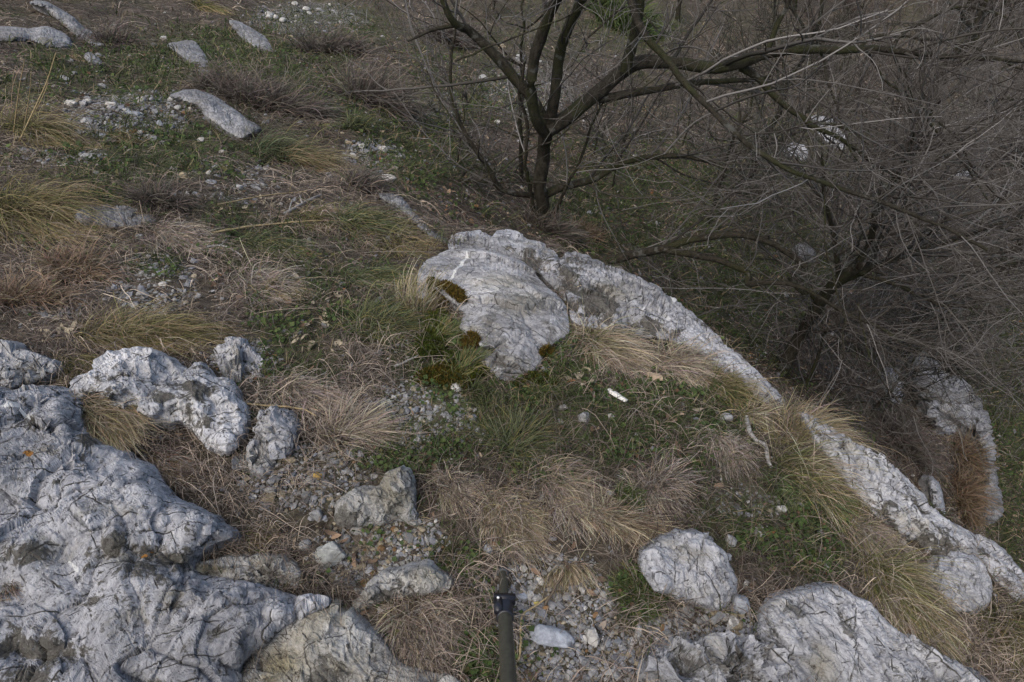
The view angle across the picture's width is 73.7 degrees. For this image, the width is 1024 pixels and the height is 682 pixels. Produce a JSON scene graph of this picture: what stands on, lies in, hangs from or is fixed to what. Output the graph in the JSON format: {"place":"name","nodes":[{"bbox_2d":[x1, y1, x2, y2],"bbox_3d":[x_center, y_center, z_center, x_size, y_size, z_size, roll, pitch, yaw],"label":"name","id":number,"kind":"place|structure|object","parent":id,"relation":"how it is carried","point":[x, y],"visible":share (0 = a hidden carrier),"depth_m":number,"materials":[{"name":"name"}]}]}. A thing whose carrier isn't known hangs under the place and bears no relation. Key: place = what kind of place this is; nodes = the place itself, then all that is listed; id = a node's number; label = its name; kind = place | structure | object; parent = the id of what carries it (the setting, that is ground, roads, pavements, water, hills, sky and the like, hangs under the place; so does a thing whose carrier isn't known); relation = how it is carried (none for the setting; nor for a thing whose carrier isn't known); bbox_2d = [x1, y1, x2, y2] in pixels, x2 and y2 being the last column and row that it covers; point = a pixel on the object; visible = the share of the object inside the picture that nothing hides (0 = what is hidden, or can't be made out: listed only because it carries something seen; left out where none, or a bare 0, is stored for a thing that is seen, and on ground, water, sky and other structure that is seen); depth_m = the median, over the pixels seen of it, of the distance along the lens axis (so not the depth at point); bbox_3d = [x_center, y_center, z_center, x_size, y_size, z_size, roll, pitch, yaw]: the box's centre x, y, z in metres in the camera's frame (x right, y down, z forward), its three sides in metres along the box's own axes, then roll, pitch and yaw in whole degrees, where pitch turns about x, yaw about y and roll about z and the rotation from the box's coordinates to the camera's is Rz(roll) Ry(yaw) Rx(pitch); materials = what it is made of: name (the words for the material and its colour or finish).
{"place":"outdoors","nodes":[
{"label":"outdoors","id":0,"kind":"place"},
{"bbox_2d":[0,0,1023,681],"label":"ground","id":1,"kind":"structure","parent":0,"point":[602,560],"depth_m":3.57,"materials":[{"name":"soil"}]},
{"bbox_2d":[0,339,66,389],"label":"boulder","id":2,"kind":"object","parent":1,"relation":"on","point":[10,355],"visible":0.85,"depth_m":1.69,"materials":[{"name":"stone"}]},
{"bbox_2d":[0,26,72,49],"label":"rock slab","id":3,"kind":"object","parent":1,"relation":"on","point":[44,33],"visible":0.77,"depth_m":5.96,"materials":[{"name":"stone"}]},
{"bbox_2d":[0,257,100,314],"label":"dry grass","id":4,"kind":"structure","parent":1,"relation":"on","point":[50,298],"depth_m":2.03,"materials":[{"name":"plant"}]},
{"bbox_2d":[30,0,104,48],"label":"rock outcrop","id":5,"kind":"object","parent":1,"relation":"on","point":[72,22],"visible":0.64,"depth_m":6.92,"materials":[{"name":"stone"}]},
{"bbox_2d":[0,66,138,160],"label":"grass tussock","id":6,"kind":"object","parent":1,"relation":"on","point":[51,124],"depth_m":3.52,"materials":[{"name":"plant"}]},
{"bbox_2d":[0,142,152,266],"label":"grass tussock","id":7,"kind":"object","parent":1,"relation":"on","point":[50,203],"depth_m":2.55,"materials":[{"name":"plant"}]},
{"bbox_2d":[17,222,139,288],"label":"dry grass","id":8,"kind":"structure","parent":1,"relation":"on","point":[95,269],"depth_m":2.23,"materials":[{"name":"plant"}]},
{"bbox_2d":[60,14,157,52],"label":"dead brush","id":9,"kind":"object","parent":1,"relation":"on","point":[106,36],"visible":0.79,"depth_m":6.34,"materials":[{"name":"brown plant"}]},
{"bbox_2d":[74,204,155,231],"bbox_3d":[-1.560,-0.460,2.704,0.333,0.219,0.252,34,56,28],"label":"rock slab","id":10,"kind":"object","parent":1,"relation":"on","point":[121,211],"visible":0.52,"depth_m":2.62,"materials":[{"name":"stone"}]},
{"bbox_2d":[66,382,179,460],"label":"grass tussock","id":11,"kind":"object","parent":1,"relation":"on","point":[104,417],"depth_m":1.56,"materials":[{"name":"plant"}]},
{"bbox_2d":[42,277,259,365],"bbox_3d":[-0.994,-0.040,1.903,0.579,0.207,0.354,0,47,0],"label":"grass tussock","id":12,"kind":"object","parent":1,"relation":"on","point":[182,327],"depth_m":1.91,"materials":[{"name":"plant"}]},
{"bbox_2d":[104,158,208,218],"bbox_3d":[-1.455,-0.613,2.737,0.424,0.245,0.295,15,49,13],"label":"dead brush","id":13,"kind":"object","parent":1,"relation":"on","point":[158,193],"visible":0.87,"depth_m":2.75,"materials":[{"name":"brown plant"}]},
{"bbox_2d":[69,346,251,455],"bbox_3d":[-0.841,0.145,1.734,0.478,0.281,0.261,13,48,12],"label":"boulder","id":14,"kind":"object","parent":1,"relation":"on","point":[202,397],"visible":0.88,"depth_m":1.64,"materials":[{"name":"stone"}]},
{"bbox_2d":[0,384,331,681],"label":"rock outcrop","id":15,"kind":"object","parent":1,"relation":"on","point":[102,546],"visible":1,"depth_m":1.28,"materials":[{"name":"grey stone"}]},
{"bbox_2d":[137,441,208,496],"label":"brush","id":16,"kind":"object","parent":1,"relation":"on","point":[166,472],"depth_m":1.56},
{"bbox_2d":[123,206,247,263],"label":"grass tussock","id":17,"kind":"object","parent":1,"relation":"on","point":[187,225],"depth_m":2.55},
{"bbox_2d":[167,40,207,75],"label":"boulder","id":18,"kind":"object","parent":1,"relation":"on","point":[185,49],"visible":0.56,"depth_m":6.41,"materials":[{"name":"stone"}]},
{"bbox_2d":[169,89,260,139],"bbox_3d":[-1.893,-1.448,4.473,1.062,0.319,0.318,34,56,28],"label":"boulder","id":19,"kind":"object","parent":1,"relation":"on","point":[212,107],"visible":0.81,"depth_m":4.34,"materials":[{"name":"stone"}]},
{"bbox_2d":[159,47,274,101],"bbox_3d":[-2.135,-1.901,4.970,0.838,0.386,0.622,0,47,0],"label":"dead brush","id":20,"kind":"object","parent":1,"relation":"on","point":[202,85],"visible":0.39,"depth_m":4.95,"materials":[{"name":"brown plant"}]},
{"bbox_2d":[214,336,263,382],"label":"boulder","id":21,"kind":"object","parent":1,"relation":"on","point":[234,353],"visible":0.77,"depth_m":1.88,"materials":[{"name":"stone"}]},
{"bbox_2d":[196,552,303,587],"bbox_3d":[-0.547,0.508,1.457,0.229,0.171,0.086,0,47,0],"label":"rock slab","id":22,"kind":"object","parent":1,"relation":"on","point":[228,573],"visible":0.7,"depth_m":1.40,"materials":[{"name":"beige stone"}]},
{"bbox_2d":[203,237,327,315],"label":"grass tussock","id":23,"kind":"object","parent":1,"relation":"on","point":[266,279],"depth_m":2.26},
{"bbox_2d":[231,405,301,476],"bbox_3d":[-0.578,0.260,1.673,0.125,0.203,0.221,7,47,7],"label":"rock slab","id":24,"kind":"object","parent":1,"relation":"on","point":[272,427],"visible":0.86,"depth_m":1.60,"materials":[{"name":"grey stone"}]},
{"bbox_2d":[216,214,322,263],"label":"grass tussock","id":25,"kind":"object","parent":1,"relation":"on","point":[261,241],"depth_m":2.62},
{"bbox_2d":[194,42,353,121],"bbox_3d":[-1.751,-1.812,4.875,1.289,0.564,0.832,0,47,0],"label":"dead brush","id":26,"kind":"object","parent":1,"relation":"on","point":[269,97],"visible":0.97,"depth_m":4.86,"materials":[{"name":"brown plant"}]},
{"bbox_2d":[240,186,353,233],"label":"grass tussock","id":27,"kind":"object","parent":1,"relation":"on","point":[305,213],"depth_m":2.92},
{"bbox_2d":[238,112,366,178],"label":"grass tussock","id":28,"kind":"object","parent":1,"relation":"on","point":[299,152],"depth_m":3.82,"materials":[{"name":"plant"}]},
{"bbox_2d":[240,354,366,433],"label":"grass tussock","id":29,"kind":"object","parent":1,"relation":"on","point":[321,394],"depth_m":1.78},
{"bbox_2d":[269,5,387,57],"bbox_3d":[-2.179,-3.604,8.017,1.485,0.586,1.083,0,47,0],"label":"dead brush","id":30,"kind":"object","parent":1,"relation":"on","point":[334,43],"visible":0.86,"depth_m":7.99,"materials":[{"name":"brown plant"}]},
{"bbox_2d":[314,541,345,566],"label":"stone","id":31,"kind":"object","parent":1,"relation":"on","point":[328,554],"visible":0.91,"depth_m":1.43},
{"bbox_2d":[240,599,460,681],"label":"rock slab","id":32,"kind":"object","parent":1,"relation":"on","point":[320,646],"visible":0.92,"depth_m":1.28,"materials":[{"name":"beige stone"}]},
{"bbox_2d":[312,97,388,135],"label":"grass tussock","id":33,"kind":"object","parent":1,"relation":"on","point":[359,121],"depth_m":4.83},
{"bbox_2d":[321,148,402,196],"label":"dead brush","id":34,"kind":"object","parent":1,"relation":"on","point":[366,180],"visible":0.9,"depth_m":3.54,"materials":[{"name":"brown plant"}]},
{"bbox_2d":[287,176,443,243],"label":"grass tussock","id":35,"kind":"object","parent":1,"relation":"on","point":[379,220],"depth_m":2.94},
{"bbox_2d":[298,386,437,459],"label":"grass tussock","id":36,"kind":"object","parent":1,"relation":"on","point":[363,426],"depth_m":1.69,"materials":[{"name":"plant"}]},
{"bbox_2d":[334,465,417,529],"bbox_3d":[-0.309,0.371,1.567,0.184,0.221,0.148,-5,47,-5],"label":"boulder","id":37,"kind":"object","parent":1,"relation":"on","point":[391,496],"visible":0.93,"depth_m":1.49,"materials":[{"name":"beige stone"}]},
{"bbox_2d":[331,257,422,292],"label":"grass tussock","id":38,"kind":"object","parent":1,"relation":"on","point":[370,272],"depth_m":2.39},
{"bbox_2d":[308,38,457,134],"bbox_3d":[-1.104,-2.174,5.941,1.258,0.792,1.278,-12,48,-11],"label":"dead brush","id":39,"kind":"object","parent":1,"relation":"on","point":[370,85],"visible":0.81,"depth_m":5.94,"materials":[{"name":"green plant"}]},
{"bbox_2d":[337,213,445,259],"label":"grass tussock","id":40,"kind":"object","parent":1,"relation":"on","point":[393,245],"depth_m":2.74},
{"bbox_2d":[334,274,452,346],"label":"grass tussock","id":41,"kind":"object","parent":1,"relation":"on","point":[412,324],"depth_m":2.07,"materials":[{"name":"plant"}]},
{"bbox_2d":[349,559,453,612],"bbox_3d":[-0.229,0.524,1.435,0.217,0.194,0.096,-7,47,-7],"label":"boulder","id":42,"kind":"object","parent":1,"relation":"on","point":[428,577],"visible":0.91,"depth_m":1.38,"materials":[{"name":"beige stone"}]},
{"bbox_2d":[386,252,453,317],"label":"grass tussock","id":43,"kind":"object","parent":1,"relation":"on","point":[423,303],"depth_m":2.16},
{"bbox_2d":[356,562,485,676],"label":"grass tussock","id":44,"kind":"object","parent":1,"relation":"on","point":[426,602],"depth_m":1.35,"materials":[{"name":"plant"}]},
{"bbox_2d":[410,330,449,361],"bbox_3d":[-0.236,0.012,1.984,0.116,0.069,0.141,0,47,0],"label":"moss cushion","id":45,"kind":"object","parent":1,"relation":"on","point":[428,343],"visible":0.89,"depth_m":1.96,"materials":[{"name":"green plant"}]},
{"bbox_2d":[412,360,471,390],"bbox_3d":[-0.192,0.094,1.877,0.166,0.056,0.127,0,47,0],"label":"moss cushion","id":46,"kind":"object","parent":1,"relation":"on","point":[436,370],"visible":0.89,"depth_m":1.86,"materials":[{"name":"green plant"}]},
{"bbox_2d":[404,5,508,53],"bbox_3d":[-0.855,-4.548,9.899,1.609,0.793,1.237,0,47,0],"label":"dead brush","id":47,"kind":"object","parent":1,"relation":"on","point":[447,35],"visible":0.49,"depth_m":9.94,"materials":[{"name":"brown plant"}]},
{"bbox_2d":[412,450,502,533],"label":"grass tussock","id":48,"kind":"object","parent":1,"relation":"on","point":[471,488],"depth_m":1.58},
{"bbox_2d":[435,333,497,385],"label":"grass tussock","id":49,"kind":"object","parent":1,"relation":"on","point":[469,357],"depth_m":1.90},
{"bbox_2d":[407,43,546,181],"bbox_3d":[-0.267,-1.672,5.078,0.969,1.052,0.744,10,48,9],"label":"bare shrub","id":50,"kind":"object","parent":1,"relation":"on","point":[463,120],"visible":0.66,"depth_m":5.10,"materials":[{"name":"brown plant"}]},
{"bbox_2d":[320,0,635,179],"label":"bare tree","id":51,"kind":"object","parent":1,"relation":"on","point":[521,171],"visible":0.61,"depth_m":4.88,"materials":[{"name":"brown plant"}]},
{"bbox_2d":[417,248,569,380],"bbox_3d":[-0.079,-0.101,2.295,0.448,0.406,0.848,-16,49,-15],"label":"boulder","id":52,"kind":"object","parent":1,"relation":"on","point":[511,295],"visible":0.86,"depth_m":2.10,"materials":[{"name":"stone"}]},
{"bbox_2d":[493,563,516,681],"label":"tripod leg","id":53,"kind":"object","parent":1,"relation":"on","point":[504,601],"visible":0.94,"depth_m":1.24,"materials":[{"name":"metal"}]},
{"bbox_2d":[448,229,565,300],"bbox_3d":[0.008,-0.246,2.685,0.396,0.399,0.765,-21,50,-19],"label":"rock outcrop","id":54,"kind":"object","parent":1,"relation":"on","point":[521,246],"visible":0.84,"depth_m":2.61,"materials":[{"name":"stone"}]},
{"bbox_2d":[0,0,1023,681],"bbox_3d":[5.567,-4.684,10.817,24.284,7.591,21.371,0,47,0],"label":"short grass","id":55,"kind":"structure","parent":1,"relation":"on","point":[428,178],"depth_m":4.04,"materials":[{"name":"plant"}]},
{"bbox_2d":[0,0,1023,681],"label":"weeds","id":56,"kind":"object","parent":1,"relation":"on","point":[554,446],"visible":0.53,"depth_m":1.99,"materials":[{"name":"green plant"}]},
{"bbox_2d":[0,0,1023,681],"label":"gravel","id":57,"kind":"structure","parent":1,"relation":"on","point":[582,660],"depth_m":1.56,"materials":[{"name":"stone"}]},
{"bbox_2d":[455,470,569,582],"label":"grass tussock","id":58,"kind":"object","parent":1,"relation":"on","point":[506,536],"depth_m":1.52,"materials":[{"name":"plant"}]},
{"bbox_2d":[448,393,576,499],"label":"grass tussock","id":59,"kind":"object","parent":1,"relation":"on","point":[511,426],"depth_m":1.71,"materials":[{"name":"plant"}]},
{"bbox_2d":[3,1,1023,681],"bbox_3d":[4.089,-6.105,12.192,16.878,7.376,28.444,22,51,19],"label":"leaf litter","id":60,"kind":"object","parent":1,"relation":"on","point":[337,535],"visible":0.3,"depth_m":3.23,"materials":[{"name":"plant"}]},
{"bbox_2d":[503,196,600,250],"bbox_3d":[0.291,-0.860,4.898,0.748,0.423,0.499,11,48,10],"label":"dead brush","id":61,"kind":"object","parent":1,"relation":"on","point":[554,226],"visible":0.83,"depth_m":4.89,"materials":[{"name":"brown plant"}]},
{"bbox_2d":[529,624,574,648],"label":"stone","id":62,"kind":"object","parent":1,"relation":"on","point":[547,635],"visible":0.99,"depth_m":1.34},
{"bbox_2d":[480,440,625,555],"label":"grass tussock","id":63,"kind":"object","parent":1,"relation":"on","point":[563,490],"depth_m":1.59,"materials":[{"name":"plant"}]},
{"bbox_2d":[533,543,609,600],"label":"grass tussock","id":64,"kind":"object","parent":1,"relation":"on","point":[563,582],"depth_m":1.44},
{"bbox_2d":[547,32,642,154],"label":"bare shrub","id":65,"kind":"object","parent":1,"relation":"on","point":[588,118],"visible":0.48,"depth_m":6.75,"materials":[{"name":"brown plant"}]},
{"bbox_2d":[534,299,679,395],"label":"grass tussock","id":66,"kind":"object","parent":1,"relation":"on","point":[616,342],"depth_m":2.06,"materials":[{"name":"plant"}]},
{"bbox_2d":[530,463,688,564],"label":"grass tussock","id":67,"kind":"object","parent":1,"relation":"on","point":[628,529],"depth_m":1.55,"materials":[{"name":"plant"}]},
{"bbox_2d":[584,0,684,41],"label":"ivy","id":68,"kind":"object","parent":1,"relation":"on","point":[617,23],"visible":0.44,"depth_m":14.27,"materials":[{"name":"green plant"}]},
{"bbox_2d":[606,559,666,639],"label":"grass tussock","id":69,"kind":"object","parent":1,"relation":"on","point":[632,613],"depth_m":1.42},
{"bbox_2d":[576,70,700,193],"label":"bare shrub","id":70,"kind":"object","parent":1,"relation":"on","point":[625,129],"visible":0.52,"depth_m":6.25,"materials":[{"name":"brown plant"}]},
{"bbox_2d":[616,444,710,525],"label":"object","id":71,"kind":"object","parent":1,"relation":"on","point":[669,485],"visible":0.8,"depth_m":1.64,"materials":[{"name":"plant"}]},
{"bbox_2d":[560,251,784,407],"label":"rock ridge","id":72,"kind":"object","parent":1,"relation":"on","point":[609,290],"visible":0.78,"depth_m":2.28,"materials":[{"name":"stone"}]},
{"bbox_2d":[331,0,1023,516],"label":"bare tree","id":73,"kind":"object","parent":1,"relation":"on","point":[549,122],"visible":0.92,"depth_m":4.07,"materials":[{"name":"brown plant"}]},
{"bbox_2d":[637,528,737,610],"bbox_3d":[0.386,0.517,1.529,0.225,0.242,0.189,0,47,0],"label":"boulder","id":74,"kind":"object","parent":1,"relation":"on","point":[695,563],"visible":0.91,"depth_m":1.45,"materials":[{"name":"stone"}]},
{"bbox_2d":[641,318,749,402],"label":"grass tussock","id":75,"kind":"object","parent":1,"relation":"on","point":[696,364],"depth_m":2.08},
{"bbox_2d":[651,1,779,146],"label":"bare shrub","id":76,"kind":"object","parent":1,"relation":"on","point":[685,73],"visible":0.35,"depth_m":8.13,"materials":[{"name":"brown plant"}]},
{"bbox_2d":[636,630,796,681],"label":"rock slab","id":77,"kind":"object","parent":1,"relation":"on","point":[728,656],"visible":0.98,"depth_m":1.34,"materials":[{"name":"stone"}]},
{"bbox_2d":[685,415,768,482],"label":"grass tussock","id":78,"kind":"object","parent":1,"relation":"on","point":[733,446],"depth_m":1.80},
{"bbox_2d":[677,334,780,426],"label":"grass tussock","id":79,"kind":"object","parent":1,"relation":"on","point":[738,387],"depth_m":2.04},
{"bbox_2d":[722,386,783,442],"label":"grass tussock","id":80,"kind":"object","parent":1,"relation":"on","point":[754,411],"depth_m":1.97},
{"bbox_2d":[674,3,868,224],"bbox_3d":[2.292,-1.909,6.349,1.501,2.139,1.522,12,48,11],"label":"bare tree","id":81,"kind":"object","parent":1,"relation":"on","point":[739,115],"visible":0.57,"depth_m":6.28,"materials":[{"name":"brown plant"}]},
{"bbox_2d":[690,84,872,226],"bbox_3d":[2.798,-1.942,7.358,1.756,1.554,1.719,0,47,0],"label":"bare shrub","id":82,"kind":"object","parent":1,"relation":"on","point":[777,128],"visible":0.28,"depth_m":7.28,"materials":[{"name":"brown plant"}]},
{"bbox_2d":[758,466,805,512],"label":"grass tussock","id":83,"kind":"object","parent":1,"relation":"on","point":[785,483],"depth_m":1.74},
{"bbox_2d":[562,0,1023,500],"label":"bare tree","id":84,"kind":"object","parent":1,"relation":"on","point":[814,310],"visible":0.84,"depth_m":4.45,"materials":[{"name":"brown plant"}]},
{"bbox_2d":[645,0,962,194],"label":"bare tree","id":85,"kind":"object","parent":1,"relation":"on","point":[781,30],"visible":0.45,"depth_m":6.94,"materials":[{"name":"brown plant"}]},
{"bbox_2d":[731,414,889,558],"bbox_3d":[0.828,0.334,1.797,0.473,0.276,0.486,0,47,0],"label":"grass tussock","id":86,"kind":"object","parent":1,"relation":"on","point":[813,463],"depth_m":1.79,"materials":[{"name":"plant"}]},
{"bbox_2d":[731,384,904,470],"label":"grass tussock","id":87,"kind":"object","parent":1,"relation":"on","point":[818,414],"depth_m":1.96,"materials":[{"name":"plant"}]},
{"bbox_2d":[782,0,896,73],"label":"bare shrub","id":88,"kind":"object","parent":1,"relation":"on","point":[851,10],"visible":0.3,"depth_m":14.76,"materials":[{"name":"brown plant"}]},
{"bbox_2d":[687,0,1023,477],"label":"bare tree","id":89,"kind":"object","parent":1,"relation":"on","point":[1007,367],"visible":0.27,"depth_m":6.77,"materials":[{"name":"brown plant"}]},
{"bbox_2d":[754,582,981,681],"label":"rock slab","id":90,"kind":"object","parent":1,"relation":"on","point":[828,633],"visible":0.91,"depth_m":1.46,"materials":[{"name":"stone"}]},
{"bbox_2d":[824,496,922,579],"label":"grass tussock","id":91,"kind":"object","parent":1,"relation":"on","point":[880,528],"depth_m":1.72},
{"bbox_2d":[803,16,994,189],"bbox_3d":[4.817,-2.921,9.022,2.486,2.463,1.865,-18,50,-16],"label":"bare shrub","id":92,"kind":"object","parent":1,"relation":"on","point":[866,84],"visible":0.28,"depth_m":8.93,"materials":[{"name":"brown plant"}]},
{"bbox_2d":[845,399,956,481],"bbox_3d":[3.252,0.838,5.777,1.115,0.628,0.878,0,47,0],"label":"dead brush","id":93,"kind":"object","parent":1,"relation":"on","point":[916,451],"visible":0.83,"depth_m":5.75,"materials":[{"name":"brown plant"}]},
{"bbox_2d":[821,502,989,654],"bbox_3d":[0.930,0.551,1.638,0.415,0.219,0.402,24,51,21],"label":"grass tussock","id":94,"kind":"object","parent":1,"relation":"on","point":[915,587],"depth_m":1.62,"materials":[{"name":"plant"}]},
{"bbox_2d":[793,0,1023,164],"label":"bare tree","id":95,"kind":"object","parent":1,"relation":"on","point":[978,16],"visible":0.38,"depth_m":10.39,"materials":[{"name":"brown plant"}]},
{"bbox_2d":[799,411,1023,602],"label":"rock ridge","id":96,"kind":"object","parent":1,"relation":"on","point":[931,525],"visible":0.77,"depth_m":1.81,"materials":[{"name":"stone"}]},
{"bbox_2d":[817,267,1018,416],"bbox_3d":[3.174,0.141,5.421,1.036,1.733,1.368,-11,48,-10],"label":"bare shrub","id":97,"kind":"object","parent":1,"relation":"on","point":[879,403],"visible":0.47,"depth_m":5.39,"materials":[{"name":"brown plant"}]},
{"bbox_2d":[825,212,1020,388],"bbox_3d":[3.760,-0.236,6.311,1.839,1.670,1.384,21,51,19],"label":"bare shrub","id":98,"kind":"object","parent":1,"relation":"on","point":[959,310],"visible":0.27,"depth_m":6.26,"materials":[{"name":"brown plant"}]},
{"bbox_2d":[918,475,945,513],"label":"boulder","id":99,"kind":"object","parent":1,"relation":"on","point":[935,489],"visible":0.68,"depth_m":5.48,"materials":[{"name":"stone"}]},
{"bbox_2d":[915,399,956,435],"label":"boulder","id":100,"kind":"object","parent":1,"relation":"on","point":[936,405],"visible":0.4,"depth_m":6.29,"materials":[{"name":"stone"}]},
{"bbox_2d":[905,582,986,675],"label":"grass tussock","id":101,"kind":"object","parent":1,"relation":"on","point":[946,634],"depth_m":1.60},
{"bbox_2d":[895,349,1003,525],"bbox_3d":[4.191,0.817,6.468,1.128,1.234,1.841,13,48,12],"label":"rock outcrop","id":102,"kind":"object","parent":1,"relation":"on","point":[988,438],"visible":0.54,"depth_m":6.37,"materials":[{"name":"stone"}]},
{"bbox_2d":[887,73,1023,246],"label":"bare tree","id":103,"kind":"object","parent":1,"relation":"on","point":[992,151],"visible":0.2,"depth_m":9.11,"materials":[{"name":"brown plant"}]},
{"bbox_2d":[923,550,992,615],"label":"boulder","id":104,"kind":"object","parent":1,"relation":"on","point":[978,575],"visible":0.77,"depth_m":1.71,"materials":[{"name":"stone"}]},
{"bbox_2d":[942,421,1006,487],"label":"dead brush","id":105,"kind":"object","parent":1,"relation":"on","point":[975,460],"visible":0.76,"depth_m":6.23,"materials":[{"name":"brown plant"}]},
{"bbox_2d":[944,453,1013,536],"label":"tussock","id":106,"kind":"object","parent":1,"relation":"on","point":[970,501],"visible":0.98,"depth_m":5.82,"materials":[{"name":"brown plant"}]},
{"bbox_2d":[957,575,1023,681],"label":"grass tussock","id":107,"kind":"object","parent":1,"relation":"on","point":[1010,638],"depth_m":1.67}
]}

